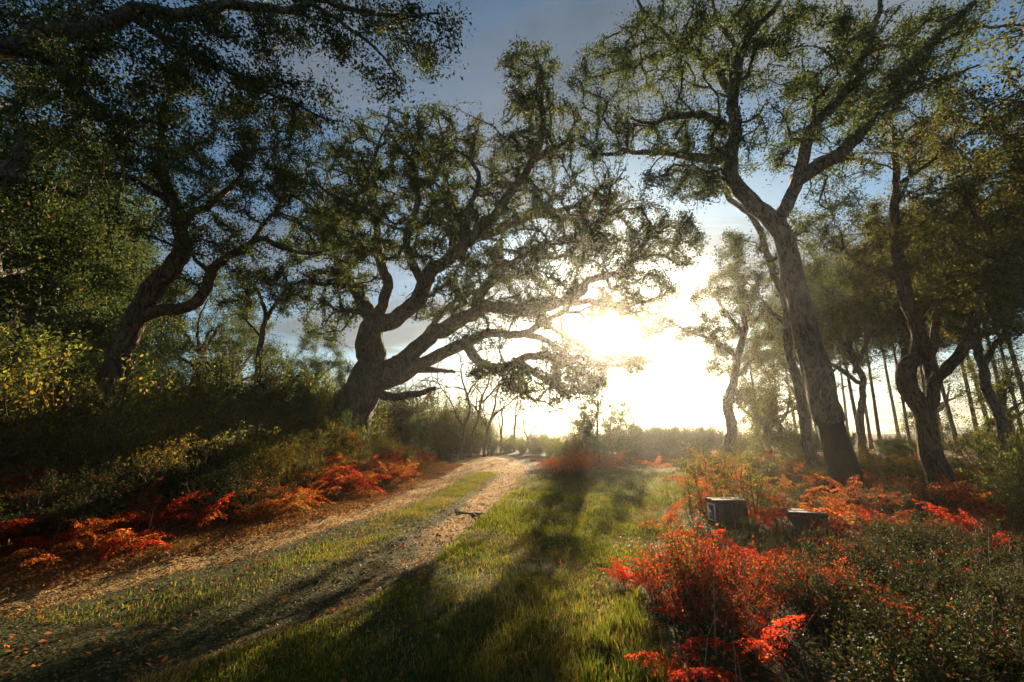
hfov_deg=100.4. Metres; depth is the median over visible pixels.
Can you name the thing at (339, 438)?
yellow green shrub
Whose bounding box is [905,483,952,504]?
heath shrub
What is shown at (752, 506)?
bracken fern
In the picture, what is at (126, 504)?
bracken fern
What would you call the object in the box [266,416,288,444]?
thin sapling
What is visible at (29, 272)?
oak tree
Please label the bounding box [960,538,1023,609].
heath shrub
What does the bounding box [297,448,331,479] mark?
yellowing shrub
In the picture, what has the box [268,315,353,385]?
oak tree
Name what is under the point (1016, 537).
bramble
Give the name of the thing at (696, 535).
bracken fern
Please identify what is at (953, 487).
bracken fern
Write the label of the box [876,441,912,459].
thicket shrub
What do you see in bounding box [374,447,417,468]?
bracken fern
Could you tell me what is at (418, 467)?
bracken fern
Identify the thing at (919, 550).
bramble
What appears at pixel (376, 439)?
yellowing shrub
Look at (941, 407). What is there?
oak tree
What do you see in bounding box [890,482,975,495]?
bracken fern
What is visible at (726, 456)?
yellowing shrub
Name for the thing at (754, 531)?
broom shrub
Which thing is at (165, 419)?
yellowing shrub
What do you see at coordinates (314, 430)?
yellowing shrub
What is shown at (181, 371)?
pine tree
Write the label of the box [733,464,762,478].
bramble
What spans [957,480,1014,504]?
heath shrub
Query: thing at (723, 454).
thin sapling
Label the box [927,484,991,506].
bracken fern
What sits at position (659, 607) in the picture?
bracken fern
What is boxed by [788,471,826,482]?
bracken fern
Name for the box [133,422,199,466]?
yellowing shrub
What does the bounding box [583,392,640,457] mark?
oak tree
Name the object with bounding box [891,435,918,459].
thicket shrub
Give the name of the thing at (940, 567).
bracken fern
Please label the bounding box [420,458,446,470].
bracken fern
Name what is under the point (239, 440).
yellow green shrub
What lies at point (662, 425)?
gorse shrub
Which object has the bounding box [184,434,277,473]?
bramble
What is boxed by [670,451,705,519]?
thin sapling
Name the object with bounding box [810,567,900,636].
red shrub
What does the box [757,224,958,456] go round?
oak tree
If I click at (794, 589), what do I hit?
bracken fern
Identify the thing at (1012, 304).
pine tree
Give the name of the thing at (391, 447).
yellowing shrub
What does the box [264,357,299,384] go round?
young pine
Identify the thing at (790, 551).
bracken fern
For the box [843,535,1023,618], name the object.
bramble
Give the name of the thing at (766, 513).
bracken fern
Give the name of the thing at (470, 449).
bare tree
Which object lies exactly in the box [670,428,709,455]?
gorse shrub
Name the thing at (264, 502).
bracken fern
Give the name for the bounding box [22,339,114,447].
bush
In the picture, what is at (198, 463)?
bramble
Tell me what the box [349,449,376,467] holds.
broom shrub
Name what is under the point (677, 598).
red shrub
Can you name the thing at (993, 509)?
bracken fern
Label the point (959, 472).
yellowing shrub
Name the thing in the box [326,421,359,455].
yellow green shrub
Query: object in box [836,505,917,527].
bracken fern
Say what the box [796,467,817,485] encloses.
yellowing shrub
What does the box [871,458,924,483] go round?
bramble
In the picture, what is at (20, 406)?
broom shrub
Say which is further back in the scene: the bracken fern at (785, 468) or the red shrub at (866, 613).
the bracken fern at (785, 468)
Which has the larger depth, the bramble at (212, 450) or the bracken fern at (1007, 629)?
the bramble at (212, 450)
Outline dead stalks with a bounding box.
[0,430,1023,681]
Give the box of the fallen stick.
[457,509,502,517]
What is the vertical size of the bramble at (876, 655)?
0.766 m
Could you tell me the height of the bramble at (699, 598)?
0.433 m
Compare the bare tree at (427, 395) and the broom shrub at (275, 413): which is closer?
the broom shrub at (275, 413)
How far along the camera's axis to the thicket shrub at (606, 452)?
21.86 m
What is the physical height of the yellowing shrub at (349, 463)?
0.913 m
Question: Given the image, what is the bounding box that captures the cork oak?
[562,0,1023,495]
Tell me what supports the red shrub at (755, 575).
on the ground at (774, 670)
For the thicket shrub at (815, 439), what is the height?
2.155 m
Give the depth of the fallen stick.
8.39 m
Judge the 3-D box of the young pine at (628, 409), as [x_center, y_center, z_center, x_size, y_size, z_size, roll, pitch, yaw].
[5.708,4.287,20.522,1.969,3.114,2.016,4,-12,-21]
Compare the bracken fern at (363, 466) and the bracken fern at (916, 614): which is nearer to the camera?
the bracken fern at (916, 614)
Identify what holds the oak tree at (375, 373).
on the ground at (774, 670)
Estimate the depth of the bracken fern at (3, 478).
6.26 m
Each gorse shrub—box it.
[608,424,632,453]
[612,428,648,457]
[625,415,666,455]
[634,424,686,456]
[656,420,678,435]
[663,423,699,455]
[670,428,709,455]
[673,422,707,434]
[681,420,723,454]
[703,425,743,451]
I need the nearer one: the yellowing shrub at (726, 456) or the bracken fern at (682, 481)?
the bracken fern at (682, 481)
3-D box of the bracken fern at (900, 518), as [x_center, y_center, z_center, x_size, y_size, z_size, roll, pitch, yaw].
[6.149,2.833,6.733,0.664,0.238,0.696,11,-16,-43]
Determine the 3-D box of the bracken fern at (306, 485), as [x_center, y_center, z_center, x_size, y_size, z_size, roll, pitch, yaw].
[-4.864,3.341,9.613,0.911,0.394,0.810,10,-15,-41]
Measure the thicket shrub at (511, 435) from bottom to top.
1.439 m
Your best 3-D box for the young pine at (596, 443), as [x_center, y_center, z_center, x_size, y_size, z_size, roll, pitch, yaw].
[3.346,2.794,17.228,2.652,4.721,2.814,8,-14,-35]
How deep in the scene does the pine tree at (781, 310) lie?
25.41 m
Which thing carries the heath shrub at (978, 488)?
on the ground at (774, 670)
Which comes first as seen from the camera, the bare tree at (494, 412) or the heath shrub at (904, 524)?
the heath shrub at (904, 524)
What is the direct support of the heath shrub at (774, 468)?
on the ground at (774, 670)
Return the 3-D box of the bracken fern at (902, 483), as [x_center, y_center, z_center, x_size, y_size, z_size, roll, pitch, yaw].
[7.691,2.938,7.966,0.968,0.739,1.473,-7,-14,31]
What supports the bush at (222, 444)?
on the ground at (774, 670)
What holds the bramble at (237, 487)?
on the ground at (774, 670)
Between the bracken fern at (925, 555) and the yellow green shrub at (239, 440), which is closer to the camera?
the bracken fern at (925, 555)
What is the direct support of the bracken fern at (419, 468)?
on the ground at (774, 670)
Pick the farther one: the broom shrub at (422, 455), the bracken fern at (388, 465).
the broom shrub at (422, 455)
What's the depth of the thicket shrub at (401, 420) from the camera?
22.93 m
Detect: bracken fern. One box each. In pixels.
[0,466,79,503]
[0,473,20,493]
[0,491,62,511]
[0,501,62,535]
[0,509,60,552]
[0,514,77,540]
[0,518,128,570]
[0,521,85,557]
[55,467,125,497]
[61,516,166,561]
[74,529,174,562]
[94,475,163,519]
[94,490,212,532]
[98,487,163,511]
[101,491,180,536]
[121,502,197,530]
[128,489,204,514]
[165,490,235,530]
[184,493,261,524]
[189,483,256,528]
[195,477,268,501]
[211,499,283,525]
[224,498,272,521]
[234,482,308,517]
[245,466,306,504]
[256,490,305,520]
[257,493,317,517]
[258,486,324,520]
[273,472,319,486]
[274,486,334,503]
[278,484,323,506]
[286,480,321,492]
[295,466,349,484]
[296,464,340,485]
[296,484,341,498]
[310,475,356,491]
[311,470,374,496]
[312,463,346,481]
[315,456,343,467]
[315,458,340,466]
[316,456,348,470]
[320,466,393,495]
[321,465,352,475]
[325,461,362,475]
[328,472,364,492]
[328,477,352,494]
[334,465,356,479]
[338,465,373,474]
[338,468,379,492]
[348,470,383,485]
[355,451,384,466]
[355,461,374,476]
[366,456,413,480]
[368,459,397,480]
[373,457,420,483]
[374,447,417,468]
[375,462,418,476]
[379,466,412,480]
[380,456,408,463]
[391,461,414,477]
[394,463,419,476]
[400,449,436,459]
[401,458,429,470]
[412,462,427,475]
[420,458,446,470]
[528,453,560,471]
[531,458,557,463]
[539,458,580,472]
[549,444,595,475]
[553,448,576,468]
[556,457,601,472]
[563,452,594,466]
[576,452,614,468]
[583,448,623,471]
[586,452,633,462]
[598,562,635,583]
[599,450,631,466]
[610,554,647,591]
[617,575,646,586]
[624,634,740,681]
[632,456,678,468]
[635,494,694,529]
[650,596,694,618]
[657,529,730,546]
[661,474,716,487]
[665,458,693,466]
[668,470,718,483]
[676,476,736,496]
[681,484,724,501]
[687,491,724,510]
[687,611,807,678]
[695,462,737,479]
[712,539,772,573]
[719,545,785,576]
[721,464,752,478]
[725,481,754,496]
[731,474,770,492]
[736,501,785,519]
[737,476,782,493]
[742,508,781,526]
[747,485,868,523]
[751,448,781,461]
[751,462,809,486]
[755,486,790,496]
[755,517,796,539]
[762,579,853,607]
[767,479,806,490]
[769,547,813,560]
[773,500,851,526]
[773,577,871,625]
[778,473,806,493]
[780,472,823,485]
[785,462,804,478]
[787,521,842,537]
[788,463,824,472]
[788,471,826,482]
[791,515,862,536]
[794,579,900,644]
[795,537,889,559]
[797,473,831,486]
[800,515,874,544]
[811,474,911,509]
[816,491,888,526]
[822,497,877,514]
[829,503,875,534]
[835,544,931,572]
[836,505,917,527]
[844,493,917,515]
[849,479,939,515]
[853,490,904,512]
[861,469,908,486]
[862,581,983,628]
[866,453,916,468]
[869,594,1023,679]
[871,509,934,531]
[878,514,924,522]
[882,477,951,494]
[883,480,965,507]
[883,547,944,567]
[885,494,963,512]
[888,477,960,497]
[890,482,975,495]
[896,463,979,483]
[908,485,982,511]
[912,499,1022,531]
[918,490,993,516]
[919,474,1019,517]
[923,504,1011,531]
[923,563,974,580]
[924,488,1022,526]
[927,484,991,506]
[938,543,1019,572]
[938,592,1023,635]
[942,506,1006,539]
[957,508,1023,544]
[965,530,1022,552]
[993,619,1023,649]
[996,521,1023,543]
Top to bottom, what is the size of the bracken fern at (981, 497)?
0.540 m
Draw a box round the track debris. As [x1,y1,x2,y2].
[0,472,544,681]
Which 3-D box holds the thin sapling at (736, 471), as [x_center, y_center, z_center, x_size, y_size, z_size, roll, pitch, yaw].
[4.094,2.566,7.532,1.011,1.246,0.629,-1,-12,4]
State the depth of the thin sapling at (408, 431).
24.89 m
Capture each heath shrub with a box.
[1,480,103,541]
[23,462,71,486]
[78,471,144,516]
[186,478,229,518]
[672,454,690,467]
[701,448,720,462]
[704,459,728,468]
[744,532,781,556]
[751,456,779,480]
[752,479,808,526]
[758,455,786,482]
[760,468,782,485]
[762,518,800,545]
[765,455,782,467]
[767,537,892,639]
[776,482,830,507]
[784,488,821,508]
[806,525,848,546]
[810,470,826,484]
[814,479,828,496]
[831,487,860,506]
[838,484,876,517]
[846,501,943,554]
[856,480,879,493]
[860,461,880,481]
[860,486,916,517]
[861,479,885,493]
[868,473,913,492]
[885,568,991,645]
[889,513,928,531]
[894,452,919,468]
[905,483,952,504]
[907,543,1023,631]
[945,452,966,469]
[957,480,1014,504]
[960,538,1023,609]
[967,479,994,500]
[974,481,1023,526]
[989,487,1023,529]
[1004,517,1023,534]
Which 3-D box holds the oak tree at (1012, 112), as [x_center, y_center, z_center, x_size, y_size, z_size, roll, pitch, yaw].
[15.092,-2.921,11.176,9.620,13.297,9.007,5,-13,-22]
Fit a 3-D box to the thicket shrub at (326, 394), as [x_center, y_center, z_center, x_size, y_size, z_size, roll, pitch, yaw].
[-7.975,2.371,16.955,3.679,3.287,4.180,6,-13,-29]
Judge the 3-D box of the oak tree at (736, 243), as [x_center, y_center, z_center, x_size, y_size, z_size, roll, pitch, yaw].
[9.587,-2.120,15.700,8.754,13.566,4.875,0,-12,0]
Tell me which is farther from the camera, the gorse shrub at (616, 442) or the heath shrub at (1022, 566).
the gorse shrub at (616, 442)
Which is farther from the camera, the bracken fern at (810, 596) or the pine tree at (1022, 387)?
the pine tree at (1022, 387)
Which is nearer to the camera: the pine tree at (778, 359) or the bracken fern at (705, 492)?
the bracken fern at (705, 492)
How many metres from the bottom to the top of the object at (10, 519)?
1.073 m
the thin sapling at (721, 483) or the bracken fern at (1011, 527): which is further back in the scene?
the thin sapling at (721, 483)
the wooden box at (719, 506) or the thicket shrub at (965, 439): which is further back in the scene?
the thicket shrub at (965, 439)
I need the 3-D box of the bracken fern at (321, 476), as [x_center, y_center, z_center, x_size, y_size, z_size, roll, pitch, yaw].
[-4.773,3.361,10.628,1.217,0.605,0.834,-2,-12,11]
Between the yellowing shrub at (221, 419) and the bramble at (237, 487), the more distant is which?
the yellowing shrub at (221, 419)
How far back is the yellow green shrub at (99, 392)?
10.08 m
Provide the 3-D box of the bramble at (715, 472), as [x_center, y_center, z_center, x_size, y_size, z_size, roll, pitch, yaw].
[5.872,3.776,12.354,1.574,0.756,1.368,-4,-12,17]
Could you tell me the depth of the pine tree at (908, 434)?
27.15 m
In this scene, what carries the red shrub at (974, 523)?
on the ground at (774, 670)
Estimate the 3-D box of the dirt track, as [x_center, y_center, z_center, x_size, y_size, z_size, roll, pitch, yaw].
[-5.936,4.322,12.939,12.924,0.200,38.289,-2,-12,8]
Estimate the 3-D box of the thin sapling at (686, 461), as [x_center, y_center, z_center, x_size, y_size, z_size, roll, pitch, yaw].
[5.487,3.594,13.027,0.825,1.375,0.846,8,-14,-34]
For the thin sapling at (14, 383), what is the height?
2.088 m
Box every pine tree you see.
[0,123,99,393]
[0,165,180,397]
[1,178,95,345]
[46,223,188,402]
[126,262,209,397]
[716,296,764,455]
[743,292,799,450]
[752,291,798,434]
[759,250,835,454]
[816,253,881,439]
[829,289,893,448]
[833,333,861,435]
[839,261,904,451]
[853,263,899,436]
[855,298,911,440]
[861,303,901,366]
[873,287,960,394]
[887,346,947,439]
[906,326,963,455]
[936,256,1007,453]
[940,313,1022,390]
[941,176,1023,398]
[942,238,1005,456]
[943,235,1022,395]
[951,237,1023,432]
[991,248,1023,357]
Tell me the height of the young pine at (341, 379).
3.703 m
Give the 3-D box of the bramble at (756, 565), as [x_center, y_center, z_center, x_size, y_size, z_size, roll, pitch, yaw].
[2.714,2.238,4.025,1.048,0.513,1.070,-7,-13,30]
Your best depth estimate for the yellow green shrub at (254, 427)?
11.10 m
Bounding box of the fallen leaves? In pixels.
[0,463,1023,681]
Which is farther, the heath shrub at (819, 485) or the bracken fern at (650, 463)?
the bracken fern at (650, 463)
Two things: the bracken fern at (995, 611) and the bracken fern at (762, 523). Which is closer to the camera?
the bracken fern at (995, 611)
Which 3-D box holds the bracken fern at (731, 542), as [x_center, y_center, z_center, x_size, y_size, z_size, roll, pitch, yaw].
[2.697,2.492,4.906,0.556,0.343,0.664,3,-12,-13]
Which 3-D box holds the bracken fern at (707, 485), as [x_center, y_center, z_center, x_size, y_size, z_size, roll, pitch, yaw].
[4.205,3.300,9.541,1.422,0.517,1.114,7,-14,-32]
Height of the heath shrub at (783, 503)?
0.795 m
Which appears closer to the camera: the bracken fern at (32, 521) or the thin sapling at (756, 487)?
the bracken fern at (32, 521)
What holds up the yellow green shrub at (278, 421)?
on the ground at (774, 670)
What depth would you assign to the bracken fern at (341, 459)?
12.13 m
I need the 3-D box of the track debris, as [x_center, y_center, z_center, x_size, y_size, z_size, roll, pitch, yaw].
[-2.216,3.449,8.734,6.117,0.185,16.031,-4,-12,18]
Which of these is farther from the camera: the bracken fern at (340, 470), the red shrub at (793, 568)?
the bracken fern at (340, 470)
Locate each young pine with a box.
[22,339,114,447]
[213,358,233,391]
[243,348,276,398]
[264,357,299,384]
[269,380,329,446]
[291,355,330,406]
[324,390,356,454]
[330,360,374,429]
[410,417,432,456]
[570,354,629,469]
[611,398,655,462]
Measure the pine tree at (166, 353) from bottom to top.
9.500 m
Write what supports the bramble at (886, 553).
on the ground at (774, 670)
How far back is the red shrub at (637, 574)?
3.87 m
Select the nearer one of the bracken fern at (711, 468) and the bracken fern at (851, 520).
the bracken fern at (851, 520)
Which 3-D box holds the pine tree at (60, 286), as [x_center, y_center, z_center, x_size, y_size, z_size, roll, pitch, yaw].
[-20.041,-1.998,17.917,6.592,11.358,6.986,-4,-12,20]
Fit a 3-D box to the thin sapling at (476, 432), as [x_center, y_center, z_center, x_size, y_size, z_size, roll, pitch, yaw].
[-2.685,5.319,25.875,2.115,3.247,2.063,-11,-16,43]
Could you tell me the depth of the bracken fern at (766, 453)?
16.66 m
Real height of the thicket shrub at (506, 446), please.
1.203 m
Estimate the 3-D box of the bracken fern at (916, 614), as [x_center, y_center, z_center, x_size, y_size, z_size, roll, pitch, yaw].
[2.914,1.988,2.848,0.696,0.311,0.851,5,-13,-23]
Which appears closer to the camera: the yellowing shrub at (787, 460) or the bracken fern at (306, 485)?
the bracken fern at (306, 485)
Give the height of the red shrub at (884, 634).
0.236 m
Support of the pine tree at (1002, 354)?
on the ground at (774, 670)
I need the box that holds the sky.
[0,0,1023,433]
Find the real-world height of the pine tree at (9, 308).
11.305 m
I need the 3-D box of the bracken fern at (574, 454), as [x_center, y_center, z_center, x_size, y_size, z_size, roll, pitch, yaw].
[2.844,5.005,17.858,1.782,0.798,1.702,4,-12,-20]
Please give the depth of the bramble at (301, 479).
9.74 m
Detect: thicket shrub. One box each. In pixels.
[0,299,72,398]
[0,317,91,427]
[23,370,153,418]
[129,383,170,408]
[134,358,273,421]
[156,330,315,424]
[276,368,348,420]
[317,384,387,420]
[370,386,427,442]
[395,416,437,449]
[432,402,487,453]
[474,415,505,449]
[502,436,516,452]
[507,434,524,446]
[510,438,530,453]
[525,437,544,454]
[528,431,549,443]
[536,434,561,455]
[541,431,571,463]
[550,439,566,458]
[559,429,573,454]
[559,431,575,461]
[560,414,584,463]
[561,431,581,455]
[564,424,586,455]
[589,421,618,460]
[601,426,614,455]
[721,436,750,451]
[783,436,802,457]
[785,421,821,457]
[847,429,856,452]
[870,431,911,447]
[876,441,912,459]
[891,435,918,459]
[942,439,965,453]
[957,428,975,452]
[961,428,1020,455]
[973,424,1023,453]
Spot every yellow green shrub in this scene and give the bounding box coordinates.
[62,360,149,443]
[72,379,171,455]
[148,404,208,451]
[167,423,227,469]
[189,428,248,486]
[195,426,255,452]
[202,420,283,481]
[208,390,277,447]
[212,419,259,455]
[244,427,272,453]
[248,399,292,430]
[248,425,282,451]
[248,425,314,461]
[262,408,288,433]
[279,418,334,460]
[301,422,347,451]
[311,418,342,444]
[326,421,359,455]
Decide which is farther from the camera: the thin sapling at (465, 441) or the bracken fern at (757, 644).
the thin sapling at (465, 441)
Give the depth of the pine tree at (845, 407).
37.54 m
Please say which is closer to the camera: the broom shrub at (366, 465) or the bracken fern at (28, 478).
the bracken fern at (28, 478)
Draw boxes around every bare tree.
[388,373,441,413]
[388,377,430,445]
[411,385,458,454]
[412,373,441,452]
[416,347,504,459]
[454,384,493,455]
[461,352,543,456]
[467,346,527,457]
[481,382,515,453]
[502,402,541,453]
[509,380,535,451]
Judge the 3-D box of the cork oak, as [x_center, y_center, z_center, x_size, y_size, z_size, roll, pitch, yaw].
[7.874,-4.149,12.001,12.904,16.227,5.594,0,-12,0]
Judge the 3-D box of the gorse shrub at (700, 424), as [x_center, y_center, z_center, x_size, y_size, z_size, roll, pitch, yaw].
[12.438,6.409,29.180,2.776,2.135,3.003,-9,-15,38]
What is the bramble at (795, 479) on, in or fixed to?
on the ground at (774, 670)
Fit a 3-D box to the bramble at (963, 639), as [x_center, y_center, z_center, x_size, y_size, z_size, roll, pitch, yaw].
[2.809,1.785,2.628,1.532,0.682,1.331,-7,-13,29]
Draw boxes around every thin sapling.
[0,327,101,492]
[1,363,35,409]
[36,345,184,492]
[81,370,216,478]
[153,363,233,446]
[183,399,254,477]
[242,415,279,446]
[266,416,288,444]
[306,404,351,454]
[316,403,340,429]
[344,403,372,456]
[364,402,388,448]
[371,418,389,447]
[373,408,398,445]
[385,390,440,450]
[399,403,427,448]
[400,423,421,450]
[406,367,490,458]
[411,398,435,441]
[418,408,460,458]
[434,404,462,458]
[435,384,506,452]
[442,394,489,450]
[454,421,473,454]
[456,401,484,455]
[467,425,503,454]
[474,415,498,455]
[476,417,513,454]
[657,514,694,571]
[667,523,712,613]
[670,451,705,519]
[679,440,707,474]
[680,439,730,513]
[695,452,709,476]
[701,450,744,496]
[714,449,728,461]
[718,453,774,521]
[729,446,781,526]
[785,441,801,461]
[792,442,817,472]
[792,446,804,462]
[811,448,823,471]
[855,437,883,477]
[856,446,890,482]
[883,442,918,479]
[898,438,925,485]
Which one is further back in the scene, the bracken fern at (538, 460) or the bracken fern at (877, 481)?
the bracken fern at (538, 460)
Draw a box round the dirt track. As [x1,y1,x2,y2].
[0,450,528,681]
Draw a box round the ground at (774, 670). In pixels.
[0,434,1023,681]
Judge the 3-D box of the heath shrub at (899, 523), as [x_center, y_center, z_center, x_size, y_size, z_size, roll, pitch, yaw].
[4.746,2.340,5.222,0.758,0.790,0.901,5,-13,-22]
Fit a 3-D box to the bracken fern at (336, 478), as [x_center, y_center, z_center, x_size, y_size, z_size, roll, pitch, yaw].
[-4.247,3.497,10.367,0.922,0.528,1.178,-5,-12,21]
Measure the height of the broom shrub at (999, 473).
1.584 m
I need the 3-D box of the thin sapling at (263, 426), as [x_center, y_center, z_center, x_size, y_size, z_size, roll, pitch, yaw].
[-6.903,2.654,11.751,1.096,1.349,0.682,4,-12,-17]
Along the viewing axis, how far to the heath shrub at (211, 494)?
7.26 m
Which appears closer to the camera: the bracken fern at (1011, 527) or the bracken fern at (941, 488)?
the bracken fern at (1011, 527)
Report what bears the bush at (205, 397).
on the ground at (774, 670)
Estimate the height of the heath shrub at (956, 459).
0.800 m
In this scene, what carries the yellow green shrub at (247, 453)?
on the ground at (774, 670)
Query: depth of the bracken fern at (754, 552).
4.65 m
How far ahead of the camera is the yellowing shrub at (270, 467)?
9.35 m
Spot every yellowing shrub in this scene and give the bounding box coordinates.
[83,423,157,462]
[93,415,206,503]
[123,403,206,460]
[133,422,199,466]
[177,407,236,457]
[222,425,291,490]
[222,457,272,488]
[248,433,306,499]
[262,416,315,448]
[272,417,303,445]
[279,436,325,462]
[291,412,342,449]
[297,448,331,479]
[308,435,345,460]
[324,433,370,467]
[328,445,360,470]
[329,426,364,453]
[364,440,384,452]
[367,431,382,449]
[369,434,395,453]
[380,433,402,458]
[387,439,420,466]
[716,445,739,468]
[729,454,758,476]
[771,453,795,470]
[793,522,822,547]
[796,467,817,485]
[856,451,879,480]
[948,455,981,488]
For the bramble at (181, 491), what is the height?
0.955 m
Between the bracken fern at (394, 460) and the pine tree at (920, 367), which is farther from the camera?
the pine tree at (920, 367)
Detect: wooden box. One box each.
[705,497,748,526]
[784,508,829,539]
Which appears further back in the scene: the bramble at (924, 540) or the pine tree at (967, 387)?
the pine tree at (967, 387)
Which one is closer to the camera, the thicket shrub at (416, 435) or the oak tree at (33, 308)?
the oak tree at (33, 308)
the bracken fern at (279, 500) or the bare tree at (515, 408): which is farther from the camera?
the bare tree at (515, 408)
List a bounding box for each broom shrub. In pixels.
[0,373,54,491]
[0,376,100,446]
[0,381,51,439]
[0,384,60,427]
[19,385,110,450]
[23,398,188,485]
[25,458,132,525]
[33,379,107,444]
[140,490,181,524]
[149,405,221,452]
[179,399,270,453]
[197,400,261,436]
[248,394,289,433]
[287,447,324,486]
[296,400,330,428]
[309,436,347,463]
[347,449,379,475]
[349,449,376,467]
[360,441,388,457]
[409,441,431,464]
[739,513,768,539]
[933,410,1023,498]
[951,402,1023,499]
[952,429,1023,516]
[969,424,1023,493]
[969,450,1023,531]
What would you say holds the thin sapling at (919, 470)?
on the ground at (774, 670)
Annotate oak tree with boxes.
[0,0,475,252]
[0,1,210,400]
[0,126,220,414]
[70,55,341,446]
[142,253,283,399]
[170,297,285,385]
[208,253,327,381]
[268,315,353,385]
[279,31,710,448]
[379,383,418,446]
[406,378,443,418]
[558,398,609,466]
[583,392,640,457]
[658,135,869,472]
[661,256,785,464]
[711,353,799,455]
[732,369,804,460]
[743,354,840,456]
[744,287,892,451]
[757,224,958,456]
[775,358,851,448]
[810,97,1023,484]
[813,182,1023,359]
[824,175,1023,469]
[837,0,1023,316]
[879,348,995,449]
[942,342,1023,460]
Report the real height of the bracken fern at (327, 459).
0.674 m
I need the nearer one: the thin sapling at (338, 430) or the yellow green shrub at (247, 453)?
the yellow green shrub at (247, 453)
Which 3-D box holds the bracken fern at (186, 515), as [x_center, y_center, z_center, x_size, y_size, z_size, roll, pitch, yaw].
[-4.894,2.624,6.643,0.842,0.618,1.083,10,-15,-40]
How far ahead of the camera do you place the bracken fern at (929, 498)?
7.13 m
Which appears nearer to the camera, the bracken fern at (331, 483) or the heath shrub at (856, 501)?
the heath shrub at (856, 501)
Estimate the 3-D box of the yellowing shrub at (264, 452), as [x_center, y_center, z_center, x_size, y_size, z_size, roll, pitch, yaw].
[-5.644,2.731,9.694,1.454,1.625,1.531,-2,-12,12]
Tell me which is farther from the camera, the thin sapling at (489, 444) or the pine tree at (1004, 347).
the pine tree at (1004, 347)
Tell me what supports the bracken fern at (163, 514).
on the ground at (774, 670)
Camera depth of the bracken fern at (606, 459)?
16.79 m
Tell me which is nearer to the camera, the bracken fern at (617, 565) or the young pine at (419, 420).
the bracken fern at (617, 565)
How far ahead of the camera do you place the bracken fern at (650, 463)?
16.11 m
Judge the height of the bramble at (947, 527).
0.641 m
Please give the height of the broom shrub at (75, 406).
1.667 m
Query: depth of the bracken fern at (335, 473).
10.50 m
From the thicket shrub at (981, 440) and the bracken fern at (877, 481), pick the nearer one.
the bracken fern at (877, 481)
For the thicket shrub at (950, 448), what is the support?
on the ground at (774, 670)
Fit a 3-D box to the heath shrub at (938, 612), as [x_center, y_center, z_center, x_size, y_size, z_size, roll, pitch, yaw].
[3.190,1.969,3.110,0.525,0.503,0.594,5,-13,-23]
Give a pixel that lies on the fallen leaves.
(345, 499)
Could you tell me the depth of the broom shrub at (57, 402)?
9.19 m
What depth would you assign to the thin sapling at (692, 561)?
3.82 m
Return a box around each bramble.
[0,463,165,542]
[0,484,108,553]
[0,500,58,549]
[3,452,167,510]
[101,445,246,513]
[107,451,258,510]
[144,447,249,481]
[150,438,251,460]
[156,460,293,525]
[176,470,288,512]
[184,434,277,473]
[250,450,339,487]
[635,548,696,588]
[660,566,764,623]
[672,520,754,563]
[687,460,732,480]
[693,477,734,496]
[711,510,761,536]
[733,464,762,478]
[736,549,898,624]
[738,550,859,594]
[766,524,878,570]
[768,472,802,484]
[772,522,836,553]
[774,479,824,500]
[777,537,906,591]
[779,481,824,494]
[781,461,814,473]
[788,463,826,484]
[802,564,1023,681]
[809,527,921,571]
[818,528,990,612]
[820,567,1023,681]
[829,619,986,681]
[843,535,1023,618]
[855,502,1015,574]
[863,521,1023,582]
[866,527,975,573]
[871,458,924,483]
[871,476,984,524]
[873,517,963,552]
[881,465,924,480]
[887,584,1023,681]
[896,525,978,554]
[896,560,1023,669]
[899,507,1010,550]
[905,559,1022,619]
[911,506,1023,558]
[938,558,1023,619]
[959,620,1023,671]
[1001,526,1023,557]
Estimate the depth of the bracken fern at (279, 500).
7.60 m
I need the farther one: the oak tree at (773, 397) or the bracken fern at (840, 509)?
the oak tree at (773, 397)
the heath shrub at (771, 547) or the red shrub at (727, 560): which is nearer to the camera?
the red shrub at (727, 560)
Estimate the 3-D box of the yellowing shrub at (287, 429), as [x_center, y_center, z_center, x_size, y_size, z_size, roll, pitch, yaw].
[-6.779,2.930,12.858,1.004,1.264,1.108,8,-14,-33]
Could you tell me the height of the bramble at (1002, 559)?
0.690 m
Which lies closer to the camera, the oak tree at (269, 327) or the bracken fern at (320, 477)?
the bracken fern at (320, 477)
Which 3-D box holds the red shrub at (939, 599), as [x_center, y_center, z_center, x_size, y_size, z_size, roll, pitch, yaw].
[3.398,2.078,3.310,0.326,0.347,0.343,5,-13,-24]
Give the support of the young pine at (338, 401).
on the ground at (774, 670)
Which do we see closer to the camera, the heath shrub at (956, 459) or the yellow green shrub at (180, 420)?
the yellow green shrub at (180, 420)
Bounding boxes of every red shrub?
[618,509,722,606]
[626,550,701,616]
[630,539,680,585]
[633,551,721,629]
[659,525,745,581]
[664,529,755,603]
[681,561,771,637]
[689,536,780,616]
[712,553,803,617]
[712,583,781,650]
[767,547,822,604]
[776,540,851,606]
[789,546,877,612]
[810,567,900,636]
[868,611,913,647]
[921,582,955,616]
[949,515,999,533]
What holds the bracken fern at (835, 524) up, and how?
on the ground at (774, 670)
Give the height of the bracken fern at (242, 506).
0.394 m
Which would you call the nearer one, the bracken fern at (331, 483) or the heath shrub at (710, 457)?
the bracken fern at (331, 483)
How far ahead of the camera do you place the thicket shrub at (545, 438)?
25.17 m
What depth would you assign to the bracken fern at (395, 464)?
13.72 m
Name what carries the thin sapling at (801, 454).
on the ground at (774, 670)
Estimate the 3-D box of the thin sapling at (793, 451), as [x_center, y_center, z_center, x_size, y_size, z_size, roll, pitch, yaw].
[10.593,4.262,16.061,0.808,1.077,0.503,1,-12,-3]

